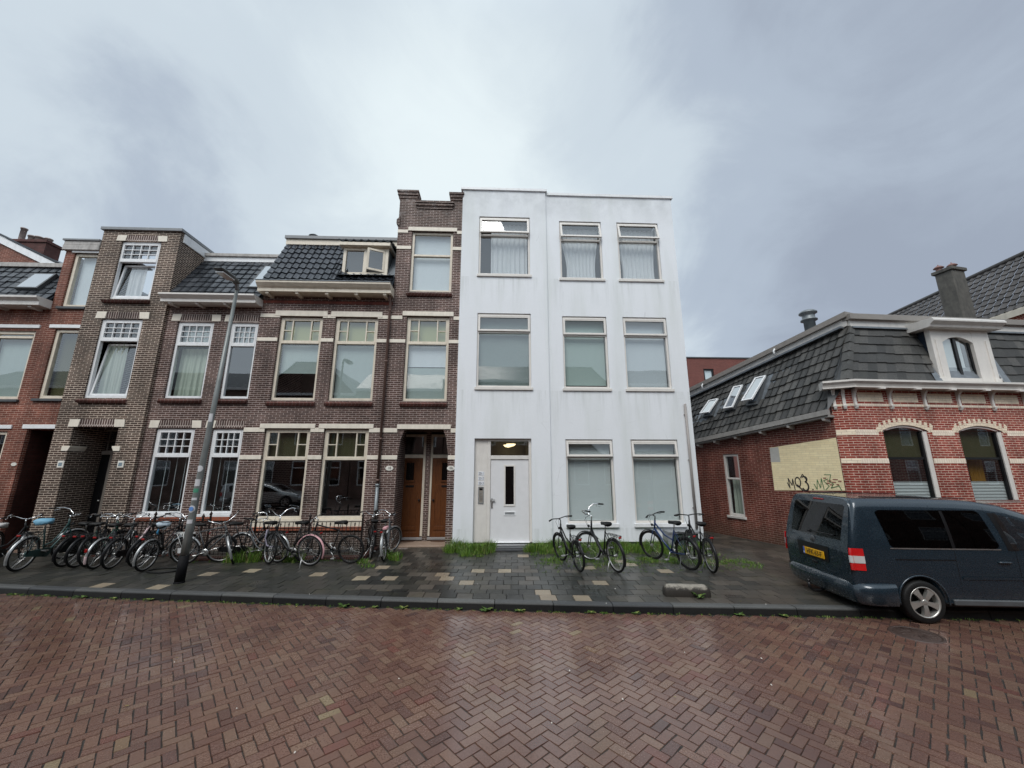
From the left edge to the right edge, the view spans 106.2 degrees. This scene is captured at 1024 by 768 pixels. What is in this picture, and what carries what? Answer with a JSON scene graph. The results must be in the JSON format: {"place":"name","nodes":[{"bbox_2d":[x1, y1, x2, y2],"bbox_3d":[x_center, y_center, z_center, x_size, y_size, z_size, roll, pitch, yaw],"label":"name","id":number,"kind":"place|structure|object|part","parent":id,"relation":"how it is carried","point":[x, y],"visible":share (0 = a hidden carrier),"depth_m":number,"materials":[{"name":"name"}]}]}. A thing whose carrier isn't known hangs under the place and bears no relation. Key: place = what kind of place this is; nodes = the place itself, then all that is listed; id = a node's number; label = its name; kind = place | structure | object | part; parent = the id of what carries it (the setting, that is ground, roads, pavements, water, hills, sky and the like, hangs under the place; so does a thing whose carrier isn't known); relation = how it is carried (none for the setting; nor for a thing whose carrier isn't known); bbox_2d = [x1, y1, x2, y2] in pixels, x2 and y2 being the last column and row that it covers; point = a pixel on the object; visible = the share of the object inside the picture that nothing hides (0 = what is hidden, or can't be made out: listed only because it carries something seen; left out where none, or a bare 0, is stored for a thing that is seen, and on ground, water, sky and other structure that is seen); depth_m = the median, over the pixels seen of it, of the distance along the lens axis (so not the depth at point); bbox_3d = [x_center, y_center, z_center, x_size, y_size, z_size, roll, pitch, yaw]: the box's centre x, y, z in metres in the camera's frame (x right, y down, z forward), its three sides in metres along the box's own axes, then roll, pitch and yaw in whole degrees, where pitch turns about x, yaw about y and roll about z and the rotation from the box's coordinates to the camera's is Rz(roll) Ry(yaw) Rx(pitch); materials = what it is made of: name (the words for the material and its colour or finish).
{"place":"outdoors","nodes":[
{"label":"outdoors","id":0,"kind":"place"},
{"bbox_2d":[0,227,63,262],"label":"gable house","id":1,"kind":"structure","parent":0,"point":[34,249],"depth_m":16.76,"materials":[{"name":"red brick"}]},
{"bbox_2d":[329,575,582,611],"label":"ground","id":2,"kind":"structure","parent":0,"point":[503,584],"depth_m":7.93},
{"bbox_2d":[361,543,565,574],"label":"pavement","id":3,"kind":"structure","parent":0,"point":[493,561],"depth_m":9.54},
{"bbox_2d":[0,238,152,552],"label":"red brick house","id":4,"kind":"structure","parent":3,"relation":"on","point":[42,306],"depth_m":11.74,"materials":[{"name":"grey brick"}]},
{"bbox_2d":[0,432,6,457],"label":"window","id":5,"kind":"structure","parent":4,"relation":"in","point":[1,433],"depth_m":11.19,"materials":[{"name":"beige paint"}]},
{"bbox_2d":[0,331,35,398],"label":"window","id":6,"kind":"structure","parent":4,"relation":"in","point":[17,345],"depth_m":11.82,"materials":[{"name":"glass"}]},
{"bbox_2d":[14,273,58,290],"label":"roof window","id":7,"kind":"structure","parent":4,"relation":"in","point":[36,281],"depth_m":12.29,"materials":[{"name":"glass"}]},
{"bbox_2d":[39,330,78,397],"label":"window","id":8,"kind":"structure","parent":4,"relation":"in","point":[70,339],"depth_m":11.77,"materials":[{"name":"glass"}]},
{"bbox_2d":[63,254,97,305],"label":"window","id":9,"kind":"structure","parent":4,"relation":"in","point":[90,260],"depth_m":12.36,"materials":[{"name":"white glass"}]},
{"bbox_2d":[23,226,306,552],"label":"brick house","id":10,"kind":"structure","parent":3,"relation":"on","point":[128,437],"depth_m":11.85,"materials":[{"name":"brown brick"}]},
{"bbox_2d":[87,455,109,535],"bbox_3d":[-12.380,3.434,11.743,1.560,2.510,0.100,0,-12,-2],"label":"front door","id":11,"kind":"structure","parent":10,"relation":"in","point":[99,483],"depth_m":11.77,"materials":[{"name":"black paint"}]},
{"bbox_2d":[85,319,142,397],"bbox_3d":[-12.083,-0.764,11.843,1.239,2.485,0.303,0,-12,-2],"label":"window","id":12,"kind":"structure","parent":10,"relation":"in","point":[113,362],"depth_m":11.84,"materials":[{"name":"white paint"}]},
{"bbox_2d":[110,242,160,298],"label":"window","id":13,"kind":"structure","parent":10,"relation":"in","point":[138,274],"depth_m":12.45,"materials":[{"name":"white paint"}]},
{"bbox_2d":[142,428,194,513],"bbox_3d":[-9.960,2.519,11.225,1.110,2.430,0.112,0,-12,-2],"label":"window","id":14,"kind":"structure","parent":10,"relation":"in","point":[156,454],"depth_m":11.28,"materials":[{"name":"white paint"}]},
{"bbox_2d":[165,322,213,397],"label":"window","id":15,"kind":"structure","parent":10,"relation":"in","point":[193,362],"depth_m":12.05,"materials":[{"name":"white paint"}]},
{"bbox_2d":[200,429,243,513],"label":"window","id":16,"kind":"structure","parent":10,"relation":"in","point":[215,433],"depth_m":11.33,"materials":[{"name":"white paint"}]},
{"bbox_2d":[220,323,258,398],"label":"window","id":17,"kind":"structure","parent":10,"relation":"in","point":[246,336],"depth_m":12.08,"materials":[{"name":"white paint"}]},
{"bbox_2d":[247,266,270,289],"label":"roof window","id":18,"kind":"structure","parent":10,"relation":"in","point":[264,270],"depth_m":12.90,"materials":[{"name":"white glass"}]},
{"bbox_2d":[686,357,750,477],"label":"modern brick building","id":19,"kind":"structure","parent":3,"relation":"on","point":[700,369],"depth_m":42.28,"materials":[{"name":"red brick"}]},
{"bbox_2d":[703,369,713,379],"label":"window","id":20,"kind":"structure","parent":19,"relation":"in","point":[707,372],"depth_m":42.28,"materials":[{"name":"glass"}]},
{"bbox_2d":[828,251,1023,409],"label":"tiled roof house","id":21,"kind":"structure","parent":3,"relation":"on","point":[1013,310],"depth_m":17.05,"materials":[{"name":"grey tile"}]},
{"bbox_2d":[191,536,763,568],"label":"grass","id":22,"kind":"structure","parent":0,"point":[481,549],"depth_m":10.36,"materials":[{"name":"green plant"}]},
{"bbox_2d":[0,531,985,607],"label":"pavement","id":23,"kind":"structure","parent":0,"point":[416,572],"depth_m":8.13,"materials":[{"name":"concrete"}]},
{"bbox_2d":[0,514,13,548],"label":"bicycle","id":24,"kind":"object","parent":23,"relation":"on","point":[2,535],"visible":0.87,"depth_m":9.92,"materials":[{"name":"black paint"}]},
{"bbox_2d":[0,513,43,559],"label":"bicycle","id":25,"kind":"object","parent":23,"relation":"on","point":[3,552],"visible":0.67,"depth_m":9.49,"materials":[{"name":"black paint"}]},
{"bbox_2d":[3,507,88,571],"bbox_3d":[-11.182,3.680,9.258,0.731,1.263,1.928,9,-14,-12],"label":"bicycle","id":26,"kind":"object","parent":23,"relation":"on","point":[43,551],"visible":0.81,"depth_m":8.95,"materials":[{"name":"teal paint"}]},
{"bbox_2d":[51,512,123,566],"bbox_3d":[-10.462,3.832,9.622,0.663,1.145,1.748,8,-13,-8],"label":"bicycle","id":27,"kind":"object","parent":23,"relation":"on","point":[64,545],"visible":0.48,"depth_m":9.10,"materials":[{"name":"black paint"}]},
{"bbox_2d":[63,512,133,567],"bbox_3d":[-10.097,3.815,9.540,0.664,1.142,1.760,6,-13,-7],"label":"bicycle","id":28,"kind":"object","parent":23,"relation":"on","point":[71,546],"visible":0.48,"depth_m":9.01,"materials":[{"name":"black metal"}]},
{"bbox_2d":[76,513,133,566],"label":"bicycle","id":29,"kind":"object","parent":23,"relation":"on","point":[78,555],"visible":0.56,"depth_m":9.21,"materials":[{"name":"black paint"}]},
{"bbox_2d":[83,513,149,569],"bbox_3d":[-9.546,3.785,9.399,0.664,1.139,1.799,7,-13,-10],"label":"bicycle","id":30,"kind":"object","parent":23,"relation":"on","point":[95,543],"visible":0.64,"depth_m":9.01,"materials":[{"name":"grey paint"}]},
{"bbox_2d":[100,512,161,568],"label":"bicycle","id":31,"kind":"object","parent":23,"relation":"on","point":[121,553],"visible":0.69,"depth_m":9.07,"materials":[{"name":"black paint"}]},
{"bbox_2d":[90,511,212,556],"bbox_3d":[-9.527,3.967,10.209,3.030,1.140,0.160,0,-12,-2],"label":"iron fence","id":32,"kind":"object","parent":23,"relation":"on","point":[155,515],"visible":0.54,"depth_m":10.22,"materials":[{"name":"metal"}]},
{"bbox_2d":[125,514,187,567],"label":"bicycle","id":33,"kind":"object","parent":23,"relation":"on","point":[130,550],"visible":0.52,"depth_m":9.19,"materials":[{"name":"black paint"}]},
{"bbox_2d":[146,567,176,572],"bbox_3d":[-7.800,4.175,8.627,0.696,0.036,0.434,0,-12,-2],"label":"stone","id":34,"kind":"object","parent":23,"relation":"on","point":[149,571],"visible":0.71,"depth_m":8.59,"materials":[{"name":"grey stone"}]},
{"bbox_2d":[132,512,198,571],"bbox_3d":[-8.297,3.730,9.208,0.663,1.145,1.748,6,-13,-4],"label":"bicycle","id":35,"kind":"object","parent":23,"relation":"on","point":[163,525],"visible":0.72,"depth_m":8.91,"materials":[{"name":"black paint"}]},
{"bbox_2d":[168,509,239,563],"bbox_3d":[-7.390,3.730,9.376,1.616,1.240,0.572,0,-12,1],"label":"bicycle","id":36,"kind":"object","parent":23,"relation":"on","point":[204,552],"visible":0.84,"depth_m":9.25,"materials":[{"name":"grey paint"}]},
{"bbox_2d":[173,267,239,583],"bbox_3d":[-6.513,0.731,8.142,0.352,6.617,0.919,4,-13,-19],"label":"street lamp","id":37,"kind":"object","parent":23,"relation":"on","point":[184,555],"visible":1,"depth_m":8.24,"materials":[{"name":"grey metal"}]},
{"bbox_2d":[205,512,286,561],"bbox_3d":[-6.615,3.848,9.606,1.778,1.127,0.659,5,-1,-22],"label":"bicycle","id":38,"kind":"object","parent":23,"relation":"on","point":[239,548],"visible":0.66,"depth_m":9.51,"materials":[{"name":"black paint"}]},
{"bbox_2d":[230,511,289,562],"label":"bicycle","id":39,"kind":"object","parent":23,"relation":"on","point":[252,538],"visible":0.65,"depth_m":9.51,"materials":[{"name":"grey paint"}]},
{"bbox_2d":[192,509,378,560],"bbox_3d":[-5.859,3.993,10.328,4.230,1.140,1.230,0,-12,-2],"label":"iron fence","id":40,"kind":"object","parent":23,"relation":"on","point":[308,557],"visible":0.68,"depth_m":9.79,"materials":[{"name":"metal"}]},
{"bbox_2d":[263,507,324,567],"bbox_3d":[-5.307,3.689,9.187,1.828,1.446,0.664,-2,-8,10],"label":"bicycle","id":41,"kind":"object","parent":23,"relation":"on","point":[293,551],"visible":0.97,"depth_m":9.15,"materials":[{"name":"black paint"}]},
{"bbox_2d":[293,513,363,563],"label":"bicycle","id":42,"kind":"object","parent":23,"relation":"on","point":[333,550],"visible":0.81,"depth_m":9.35,"materials":[{"name":"black paint"}]},
{"bbox_2d":[229,189,463,549],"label":"brick townhouse","id":43,"kind":"structure","parent":23,"relation":"on","point":[365,420],"depth_m":12.20,"materials":[{"name":"brown brick"}]},
{"bbox_2d":[250,429,309,526],"bbox_3d":[-6.713,2.724,11.320,1.430,2.790,0.260,0,-12,-2],"label":"window","id":44,"kind":"structure","parent":43,"relation":"in","point":[286,444],"depth_m":11.50,"materials":[{"name":"black glass"}]},
{"bbox_2d":[271,317,322,399],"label":"window","id":45,"kind":"structure","parent":43,"relation":"in","point":[299,330],"depth_m":12.24,"materials":[{"name":"glass"}]},
{"bbox_2d":[312,429,368,526],"bbox_3d":[-4.979,2.738,11.388,1.420,2.790,0.260,0,-12,-2],"label":"window","id":46,"kind":"structure","parent":43,"relation":"in","point":[343,444],"depth_m":11.58,"materials":[{"name":"beige paint"}]},
{"bbox_2d":[329,318,377,400],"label":"window","id":47,"kind":"structure","parent":43,"relation":"in","point":[354,381],"depth_m":12.24,"materials":[{"name":"clear glass"}]},
{"bbox_2d":[401,458,422,536],"bbox_3d":[-3.296,3.578,12.182,0.840,2.415,0.120,0,-12,-2],"label":"front door","id":48,"kind":"structure","parent":43,"relation":"in","point":[413,470],"depth_m":12.19,"materials":[{"name":"brown wood"}]},
{"bbox_2d":[403,317,449,400],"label":"window","id":49,"kind":"structure","parent":43,"relation":"in","point":[424,384],"depth_m":12.34,"materials":[{"name":"clear glass"}]},
{"bbox_2d":[409,233,452,291],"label":"window","id":50,"kind":"structure","parent":43,"relation":"in","point":[432,253],"depth_m":13.06,"materials":[{"name":"white glass"}]},
{"bbox_2d":[430,458,447,536],"bbox_3d":[-2.222,3.587,12.224,0.690,2.415,0.120,0,-12,-2],"label":"front door","id":51,"kind":"structure","parent":43,"relation":"in","point":[437,515],"depth_m":12.22,"materials":[{"name":"brown wood"}]},
{"bbox_2d":[360,510,384,559],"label":"bicycle","id":52,"kind":"object","parent":23,"relation":"on","point":[371,537],"visible":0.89,"depth_m":9.98,"materials":[{"name":"black paint"}]},
{"bbox_2d":[374,509,401,560],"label":"bicycle","id":53,"kind":"object","parent":23,"relation":"on","point":[384,532],"visible":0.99,"depth_m":9.95,"materials":[{"name":"grey paint"}]},
{"bbox_2d":[6,553,1017,620],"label":"joint grass","id":54,"kind":"structure","parent":23,"relation":"on","point":[648,613],"depth_m":6.97,"materials":[{"name":"green plant"}]},
{"bbox_2d":[549,515,585,571],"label":"bicycle","id":55,"kind":"object","parent":23,"relation":"on","point":[572,543],"visible":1,"depth_m":8.95,"materials":[{"name":"black paint"}]},
{"bbox_2d":[452,187,703,551],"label":"apartment building","id":56,"kind":"structure","parent":23,"relation":"on","point":[573,395],"depth_m":12.40,"materials":[{"name":"white paint"}]},
{"bbox_2d":[474,314,532,389],"bbox_3d":[-0.258,-1.040,12.322,1.823,2.551,0.270,0,-12,-2],"label":"window","id":57,"kind":"structure","parent":56,"relation":"in","point":[494,330],"depth_m":12.39,"materials":[{"name":"glass"}]},
{"bbox_2d":[477,217,531,277],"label":"window","id":58,"kind":"structure","parent":56,"relation":"in","point":[508,243],"depth_m":13.23,"materials":[{"name":"glass"}]},
{"bbox_2d":[490,460,528,541],"bbox_3d":[-0.069,3.436,11.396,1.145,2.350,0.085,0,-12,-2],"label":"front door","id":59,"kind":"structure","parent":56,"relation":"in","point":[509,488],"depth_m":11.40,"materials":[{"name":"paint"}]},
{"bbox_2d":[559,222,605,280],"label":"window","id":60,"kind":"structure","parent":56,"relation":"in","point":[579,246],"depth_m":13.38,"materials":[{"name":"glass"}]},
{"bbox_2d":[562,317,611,390],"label":"window","id":61,"kind":"structure","parent":56,"relation":"in","point":[584,359],"depth_m":12.57,"materials":[{"name":"glass"}]},
{"bbox_2d":[565,440,619,527],"bbox_3d":[2.361,2.971,11.614,1.556,2.550,0.290,0,-12,-2],"label":"window","id":62,"kind":"structure","parent":56,"relation":"in","point":[595,512],"depth_m":11.69,"materials":[{"name":"glass"}]},
{"bbox_2d":[616,224,664,282],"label":"window","id":63,"kind":"structure","parent":56,"relation":"in","point":[635,248],"depth_m":13.45,"materials":[{"name":"paint"}]},
{"bbox_2d":[622,318,674,391],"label":"window","id":64,"kind":"structure","parent":56,"relation":"in","point":[645,365],"depth_m":12.65,"materials":[{"name":"glass"}]},
{"bbox_2d":[630,440,687,526],"bbox_3d":[4.385,2.989,11.693,1.566,2.550,0.290,0,-12,-2],"label":"window","id":65,"kind":"structure","parent":56,"relation":"in","point":[661,519],"depth_m":11.77,"materials":[{"name":"glass"}]},
{"bbox_2d":[576,503,625,572],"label":"bicycle","id":66,"kind":"object","parent":23,"relation":"on","point":[604,551],"visible":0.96,"depth_m":8.90,"materials":[{"name":"black paint"}]},
{"bbox_2d":[639,511,701,570],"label":"bicycle","id":67,"kind":"object","parent":23,"relation":"on","point":[672,550],"visible":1,"depth_m":9.10,"materials":[{"name":"black metal"}]},
{"bbox_2d":[662,529,698,546],"bbox_3d":[4.900,4.484,11.110,0.940,0.490,0.400,0,-12,-2],"label":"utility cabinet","id":68,"kind":"object","parent":23,"relation":"on","point":[668,532],"visible":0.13,"depth_m":10.97,"materials":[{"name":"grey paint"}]},
{"bbox_2d":[662,583,710,597],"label":"concrete block","id":69,"kind":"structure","parent":23,"relation":"on","point":[676,590],"depth_m":6.91,"materials":[{"name":"grey concrete"}]},
{"bbox_2d":[674,513,718,572],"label":"bicycle","id":70,"kind":"object","parent":23,"relation":"on","point":[703,539],"visible":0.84,"depth_m":8.82,"materials":[{"name":"black paint"}]},
{"bbox_2d":[689,262,1023,545],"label":"corner house","id":71,"kind":"structure","parent":23,"relation":"on","point":[928,406],"depth_m":10.99,"materials":[{"name":"red brick"}]},
{"bbox_2d":[699,398,719,417],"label":"roof window","id":72,"kind":"structure","parent":71,"relation":"in","point":[710,404],"depth_m":14.62,"materials":[{"name":"glass"}]},
{"bbox_2d":[723,385,744,411],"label":"roof window","id":73,"kind":"structure","parent":71,"relation":"in","point":[735,394],"depth_m":13.75,"materials":[{"name":"grey paint"}]},
{"bbox_2d":[723,454,746,519],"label":"window","id":74,"kind":"structure","parent":71,"relation":"in","point":[737,486],"depth_m":13.17,"materials":[{"name":"white paint"}]},
{"bbox_2d":[741,375,767,407],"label":"roof window","id":75,"kind":"structure","parent":71,"relation":"in","point":[757,382],"depth_m":12.96,"materials":[{"name":"white glass"}]},
{"bbox_2d":[883,425,940,496],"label":"window","id":76,"kind":"structure","parent":71,"relation":"in","point":[899,444],"depth_m":10.27,"materials":[{"name":"paint"}]},
{"bbox_2d":[958,426,1020,502],"bbox_3d":[12.746,2.181,10.481,1.340,2.027,0.380,1,-12,-5],"label":"window","id":77,"kind":"structure","parent":71,"relation":"in","point":[977,447],"depth_m":10.47,"materials":[{"name":"glass"}]},
{"bbox_2d":[0,594,1023,767],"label":"road","id":78,"kind":"structure","parent":0,"point":[627,648],"depth_m":4.26,"materials":[{"name":"brick"}]},
{"bbox_2d":[52,563,982,712],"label":"fallen leaves","id":79,"kind":"object","parent":78,"relation":"on","point":[356,608],"visible":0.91,"depth_m":6.26,"materials":[{"name":"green plant"}]},
{"bbox_2d":[784,492,1023,623],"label":"blue van","id":80,"kind":"object","parent":78,"relation":"on","point":[925,560],"visible":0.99,"depth_m":6.26,"materials":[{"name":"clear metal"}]},
{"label":"tailgate window","id":81,"kind":"part","parent":80,"relation":"part of","materials":[{"name":"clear glass"}]},
{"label":"side window","id":82,"kind":"part","parent":80,"relation":"part of","materials":[{"name":"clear glass"}]},
{"bbox_2d":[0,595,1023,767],"bbox_3d":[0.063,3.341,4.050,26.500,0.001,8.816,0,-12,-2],"label":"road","id":83,"kind":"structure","parent":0,"point":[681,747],"depth_m":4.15,"materials":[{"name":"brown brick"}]},
{"bbox_2d":[887,625,946,643],"bbox_3d":[5.932,3.677,5.644,0.620,0.037,0.620,0,-12,-2],"label":"manhole cover","id":84,"kind":"object","parent":83,"relation":"on","point":[916,634],"visible":1,"depth_m":5.62,"materials":[{"name":"metal"}]},
{"bbox_2d":[0,0,1023,356],"label":"sky","id":85,"kind":"structure","parent":0,"point":[826,157],"materials":[{"name":"grey"}]},
{"label":"road","id":86,"kind":"structure","parent":0,"visible":0},
{"bbox_2d":[0,584,1023,620],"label":"kerb","id":87,"kind":"structure","parent":86,"relation":"on","point":[854,611],"depth_m":6.62,"materials":[{"name":"concrete"}]}
]}

